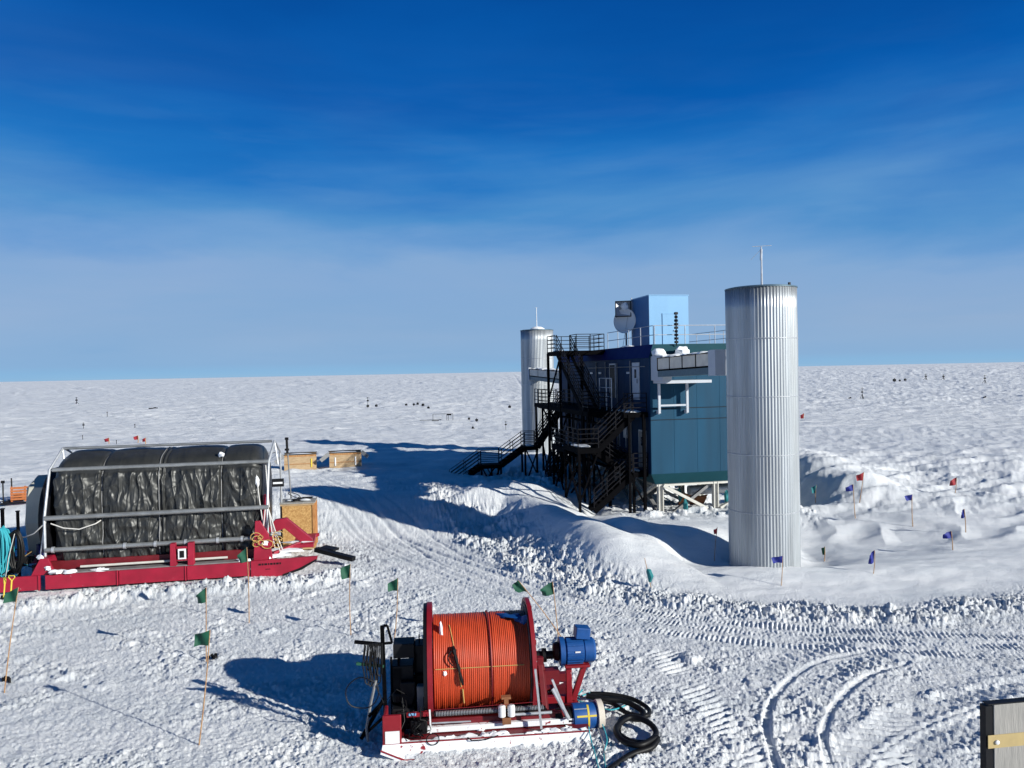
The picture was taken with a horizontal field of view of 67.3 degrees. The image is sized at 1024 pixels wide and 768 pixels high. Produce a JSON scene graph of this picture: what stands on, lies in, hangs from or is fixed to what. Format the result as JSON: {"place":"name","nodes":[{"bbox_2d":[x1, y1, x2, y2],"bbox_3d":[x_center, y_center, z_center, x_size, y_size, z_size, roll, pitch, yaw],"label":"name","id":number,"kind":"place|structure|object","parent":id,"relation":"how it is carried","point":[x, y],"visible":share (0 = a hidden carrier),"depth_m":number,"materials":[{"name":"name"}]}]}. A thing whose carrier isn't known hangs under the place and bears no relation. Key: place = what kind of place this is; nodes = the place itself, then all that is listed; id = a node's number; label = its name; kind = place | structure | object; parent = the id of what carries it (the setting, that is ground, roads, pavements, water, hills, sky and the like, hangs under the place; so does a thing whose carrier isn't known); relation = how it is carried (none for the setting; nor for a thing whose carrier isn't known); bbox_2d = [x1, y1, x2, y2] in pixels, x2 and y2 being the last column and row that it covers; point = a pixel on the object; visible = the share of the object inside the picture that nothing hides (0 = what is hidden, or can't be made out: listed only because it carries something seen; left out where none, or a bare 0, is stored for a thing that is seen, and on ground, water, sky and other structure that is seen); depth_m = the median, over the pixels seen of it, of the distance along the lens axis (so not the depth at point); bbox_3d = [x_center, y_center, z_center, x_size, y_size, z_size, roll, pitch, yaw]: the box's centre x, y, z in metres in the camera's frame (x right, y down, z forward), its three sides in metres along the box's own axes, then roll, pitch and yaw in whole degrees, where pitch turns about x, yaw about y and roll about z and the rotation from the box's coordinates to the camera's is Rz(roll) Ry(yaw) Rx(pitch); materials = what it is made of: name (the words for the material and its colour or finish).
{"place":"outdoors","nodes":[
{"label":"outdoors","id":0,"kind":"place"},
{"bbox_2d":[1,676,10,682],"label":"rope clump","id":1,"kind":"object","parent":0,"point":[8,679],"visible":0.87,"depth_m":22.03,"materials":[{"name":"black"}]},
{"bbox_2d":[209,653,217,658],"bbox_3d":[-9.123,8.310,23.451,0.276,0.177,0.277,-2,1,-24],"label":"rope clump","id":2,"kind":"object","parent":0,"point":[215,655],"visible":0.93,"depth_m":23.41,"materials":[{"name":"black"}]},
{"bbox_2d":[0,362,1023,767],"bbox_3d":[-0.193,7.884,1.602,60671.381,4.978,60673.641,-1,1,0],"label":"snow ground","id":3,"kind":"structure","parent":0,"point":[908,652],"depth_m":29.58,"materials":[{"name":"white snow"}]},
{"bbox_2d":[0,508,4,576],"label":"black post","id":4,"kind":"object","parent":3,"relation":"on","point":[2,516],"visible":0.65,"depth_m":32.24,"materials":[{"name":"metal"}]},
{"bbox_2d":[0,577,5,599],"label":"snow shovel","id":5,"kind":"object","parent":3,"relation":"on","point":[4,583],"visible":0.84,"depth_m":29.76,"materials":[{"name":"yellow plastic"}]},
{"bbox_2d":[3,587,18,692],"bbox_3d":[-13.881,7.145,21.314,0.507,3.045,0.158,-1,1,-11],"label":"marker flag","id":6,"kind":"object","parent":3,"relation":"on","point":[11,596],"visible":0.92,"depth_m":21.29,"materials":[{"name":"green wood"}]},
{"bbox_2d":[8,575,14,590],"bbox_3d":[-19.268,7.993,29.564,0.540,1.251,0.178,-1,1,0],"label":"snow shovel","id":7,"kind":"object","parent":3,"relation":"on","point":[11,581],"visible":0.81,"depth_m":29.60,"materials":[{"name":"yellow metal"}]},
{"bbox_2d":[0,478,27,504],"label":"orange pallet","id":8,"kind":"object","parent":3,"relation":"on","point":[21,496],"visible":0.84,"depth_m":45.58,"materials":[{"name":"orange wood"}]},
{"bbox_2d":[15,510,20,576],"bbox_3d":[-20.856,7.080,32.511,0.126,3.458,0.126,-1,1,0],"label":"black post","id":9,"kind":"object","parent":3,"relation":"on","point":[17,520],"visible":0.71,"depth_m":32.46,"materials":[{"name":"metal"}]},
{"bbox_2d":[0,440,355,592],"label":"covered reel sled","id":10,"kind":"object","parent":3,"relation":"on","point":[126,515],"visible":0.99,"depth_m":32.84,"materials":[{"name":"grey metal"}]},
{"bbox_2d":[0,525,14,576],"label":"teal rope bundle","id":11,"kind":"object","parent":10,"relation":"hanging from","point":[5,541],"visible":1,"depth_m":31.82,"materials":[{"name":"teal fabric"}]},
{"bbox_2d":[5,529,24,576],"bbox_3d":[-20.662,7.079,31.947,0.713,2.027,0.403,-1,1,0],"label":"hose bundle","id":12,"kind":"object","parent":10,"relation":"hanging from","point":[13,565],"visible":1,"depth_m":31.95,"materials":[{"name":"rubber"}]},
{"bbox_2d":[0,544,43,577],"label":"equipment heap","id":13,"kind":"object","parent":10,"relation":"on","point":[29,559],"visible":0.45,"depth_m":32.40,"materials":[{"name":"rubber"}]},
{"bbox_2d":[279,498,317,549],"bbox_3d":[-10.637,6.981,38.431,1.690,2.330,1.360,-1,1,-9],"label":"particle board box","id":14,"kind":"object","parent":10,"relation":"on","point":[302,515],"visible":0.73,"depth_m":37.84,"materials":[{"name":"brown wood"}]},
{"bbox_2d":[285,437,291,498],"bbox_3d":[-11.202,4.249,38.495,0.291,3.157,0.120,-1,1,0],"label":"instrument pole","id":15,"kind":"object","parent":14,"relation":"on","point":[287,448],"visible":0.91,"depth_m":38.46,"materials":[{"name":"grey metal"}]},
{"bbox_2d":[286,492,312,500],"bbox_3d":[-10.618,5.630,38.307,1.303,0.420,0.822,-1,1,8],"label":"tool pile","id":16,"kind":"object","parent":14,"relation":"on","point":[309,498],"visible":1,"depth_m":38.23,"materials":[{"name":"metal"}]},
{"bbox_2d":[196,587,206,661],"bbox_3d":[-9.446,7.382,23.398,0.340,2.401,0.148,-1,1,14],"label":"marker flag","id":17,"kind":"object","parent":3,"relation":"on","point":[201,596],"visible":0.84,"depth_m":23.39,"materials":[{"name":"green fabric"}]},
{"bbox_2d":[194,630,209,744],"bbox_3d":[-7.205,7.135,17.968,0.406,2.794,0.154,-1,1,0],"label":"marker flag","id":18,"kind":"object","parent":3,"relation":"on","point":[203,638],"visible":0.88,"depth_m":17.93,"materials":[{"name":"green fabric"}]},
{"bbox_2d":[237,547,249,622],"bbox_3d":[-9.370,7.075,26.859,0.363,2.746,0.160,-1,1,0],"label":"marker flag","id":19,"kind":"object","parent":3,"relation":"on","point":[242,556],"visible":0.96,"depth_m":26.85,"materials":[{"name":"green wood"}]},
{"bbox_2d":[274,451,316,470],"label":"plywood crate","id":20,"kind":"object","parent":3,"relation":"on","point":[302,460],"visible":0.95,"depth_m":58.32,"materials":[{"name":"brown wood"}]},
{"bbox_2d":[319,450,368,467],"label":"plywood crate","id":21,"kind":"object","parent":3,"relation":"on","point":[344,458],"visible":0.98,"depth_m":58.70,"materials":[{"name":"brown wood"}]},
{"bbox_2d":[340,564,350,634],"bbox_3d":[-5.471,7.166,25.377,0.329,2.452,0.143,-1,1,-15],"label":"marker flag","id":22,"kind":"object","parent":3,"relation":"on","point":[345,572],"visible":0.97,"depth_m":25.35,"materials":[{"name":"green wood"}]},
{"bbox_2d":[388,578,397,637],"bbox_3d":[-3.836,7.316,24.857,0.338,2.110,0.158,-1,1,-14],"label":"marker flag","id":23,"kind":"object","parent":3,"relation":"on","point":[393,585],"visible":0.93,"depth_m":24.82,"materials":[{"name":"green wood"}]},
{"bbox_2d":[345,597,605,760],"bbox_3d":[-0.930,6.899,18.890,6.073,2.960,3.385,-1,1,-6],"label":"hose reel skid","id":24,"kind":"object","parent":3,"relation":"on","point":[470,680],"visible":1,"depth_m":18.09,"materials":[{"name":"rubber"}]},
{"bbox_2d":[512,580,560,636],"bbox_3d":[0.858,7.239,24.424,1.685,2.054,0.167,-1,1,0],"label":"marker flag","id":25,"kind":"object","parent":3,"relation":"on","point":[518,587],"visible":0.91,"depth_m":24.42,"materials":[{"name":"green wood"}]},
{"bbox_2d":[520,307,554,451],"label":"corrugated tower","id":26,"kind":"structure","parent":3,"relation":"on","point":[533,347],"depth_m":71.28,"materials":[{"name":"silver metal"}]},
{"bbox_2d":[449,334,647,513],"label":"outside staircase","id":27,"kind":"structure","parent":3,"relation":"on","point":[602,449],"depth_m":46.97,"materials":[{"name":"black metal"}]},
{"bbox_2d":[540,582,558,636],"bbox_3d":[1.188,7.248,24.303,0.577,2.000,0.163,-1,1,0],"label":"marker flag","id":28,"kind":"object","parent":3,"relation":"on","point":[547,590],"visible":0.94,"depth_m":24.29,"materials":[{"name":"green fabric"}]},
{"bbox_2d":[577,689,626,767],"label":"teal line tangle","id":29,"kind":"object","parent":3,"relation":"on","point":[582,696],"visible":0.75,"depth_m":17.56,"materials":[{"name":"plastic"}]},
{"bbox_2d":[586,691,659,767],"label":"coiled hose","id":30,"kind":"object","parent":3,"relation":"on","point":[649,744],"visible":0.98,"depth_m":18.18,"materials":[{"name":"rubber"}]},
{"bbox_2d":[562,295,727,511],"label":"laboratory building","id":31,"kind":"structure","parent":3,"relation":"on","point":[686,431],"depth_m":43.40,"materials":[{"name":"blue paint"}]},
{"bbox_2d":[528,367,558,383],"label":"cable bridge","id":32,"kind":"structure","parent":31,"relation":"attached to","point":[538,374],"depth_m":67.72,"materials":[{"name":"white paint"}]},
{"bbox_2d":[609,363,615,397],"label":"door","id":33,"kind":"structure","parent":31,"relation":"in","point":[612,371],"depth_m":48.29,"materials":[{"name":"metal"}]},
{"bbox_2d":[619,417,626,447],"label":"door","id":34,"kind":"structure","parent":31,"relation":"in","point":[623,442],"depth_m":46.86,"materials":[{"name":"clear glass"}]},
{"bbox_2d":[615,298,632,343],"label":"radio dish","id":35,"kind":"object","parent":31,"relation":"on","point":[620,305],"visible":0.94,"depth_m":52.99,"materials":[{"name":"grey metal"}]},
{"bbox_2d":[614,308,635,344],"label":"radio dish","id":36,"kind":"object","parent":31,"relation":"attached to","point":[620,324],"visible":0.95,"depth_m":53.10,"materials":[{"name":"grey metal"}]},
{"bbox_2d":[632,362,639,399],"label":"door","id":37,"kind":"structure","parent":31,"relation":"in","point":[635,370],"depth_m":44.38,"materials":[{"name":"white paint"}]},
{"bbox_2d":[638,429,646,466],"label":"door","id":38,"kind":"structure","parent":31,"relation":"in","point":[639,431],"depth_m":43.93,"materials":[{"name":"grey metal"}]},
{"bbox_2d":[683,499,687,509],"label":"hanging cloth","id":39,"kind":"object","parent":31,"relation":"hanging from","point":[685,504],"visible":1,"depth_m":42.81,"materials":[{"name":"teal fabric"}]},
{"bbox_2d":[657,349,725,376],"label":"cable bridge","id":40,"kind":"structure","parent":31,"relation":"attached to","point":[710,362],"depth_m":37.46,"materials":[{"name":"white paint"}]},
{"bbox_2d":[724,490,727,501],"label":"hanging cloth","id":41,"kind":"object","parent":31,"relation":"hanging from","point":[726,496],"visible":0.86,"depth_m":44.10,"materials":[{"name":"teal fabric"}]},
{"bbox_2d":[644,558,653,586],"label":"marker flag","id":42,"kind":"object","parent":3,"relation":"on","point":[650,576],"visible":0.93,"depth_m":29.68,"materials":[{"name":"teal fabric"}]},
{"bbox_2d":[678,493,707,504],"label":"plywood scrap","id":43,"kind":"object","parent":3,"relation":"on","point":[701,499],"visible":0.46,"depth_m":46.77,"materials":[{"name":"brown wood"}]},
{"bbox_2d":[714,527,717,560],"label":"marker flag","id":44,"kind":"object","parent":3,"relation":"on","point":[715,531],"visible":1,"depth_m":34.27,"materials":[{"name":"red fabric"}]},
{"bbox_2d":[724,245,800,567],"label":"corrugated tower","id":45,"kind":"structure","parent":3,"relation":"on","point":[762,398],"depth_m":32.07,"materials":[{"name":"silver metal"}]},
{"bbox_2d":[771,556,782,585],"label":"marker flag","id":46,"kind":"object","parent":3,"relation":"on","point":[777,559],"visible":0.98,"depth_m":29.89,"materials":[{"name":"blue fabric"}]},
{"bbox_2d":[811,485,816,502],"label":"marker flag","id":47,"kind":"object","parent":3,"relation":"on","point":[813,489],"visible":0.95,"depth_m":49.16,"materials":[{"name":"teal fabric"}]},
{"bbox_2d":[821,546,824,560],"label":"marker flag","id":48,"kind":"object","parent":3,"relation":"on","point":[823,551],"visible":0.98,"depth_m":36.15,"materials":[{"name":"green wood"}]},
{"bbox_2d":[845,484,855,517],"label":"marker flag","id":49,"kind":"object","parent":3,"relation":"on","point":[850,488],"visible":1,"depth_m":42.33,"materials":[{"name":"blue fabric"}]},
{"bbox_2d":[856,472,863,502],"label":"marker flag","id":50,"kind":"object","parent":3,"relation":"on","point":[859,477],"visible":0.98,"depth_m":45.98,"materials":[{"name":"red fabric"}]},
{"bbox_2d":[868,550,874,573],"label":"marker flag","id":51,"kind":"object","parent":3,"relation":"on","point":[871,558],"visible":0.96,"depth_m":31.12,"materials":[{"name":"blue fabric"}]},
{"bbox_2d":[905,495,912,526],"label":"marker flag","id":52,"kind":"object","parent":3,"relation":"on","point":[908,497],"visible":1,"depth_m":40.65,"materials":[{"name":"blue fabric"}]},
{"bbox_2d":[943,531,952,549],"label":"marker flag","id":53,"kind":"object","parent":3,"relation":"on","point":[947,535],"visible":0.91,"depth_m":35.36,"materials":[{"name":"blue fabric"}]},
{"bbox_2d":[949,477,956,492],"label":"marker flag","id":54,"kind":"object","parent":3,"relation":"on","point":[953,481],"visible":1,"depth_m":47.47,"materials":[{"name":"red fabric"}]},
{"bbox_2d":[961,509,965,531],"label":"marker flag","id":55,"kind":"object","parent":3,"relation":"on","point":[963,513],"visible":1,"depth_m":38.72,"materials":[{"name":"blue fabric"}]},
{"bbox_2d":[980,697,1023,767],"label":"grey plywood wall","id":56,"kind":"structure","parent":3,"relation":"on","point":[1001,733],"depth_m":7.68,"materials":[{"name":"grey wood"}]},
{"bbox_2d":[0,0,1023,381],"label":"sky","id":57,"kind":"structure","parent":0,"point":[189,188],"materials":[{"name":"blue"}]}
]}

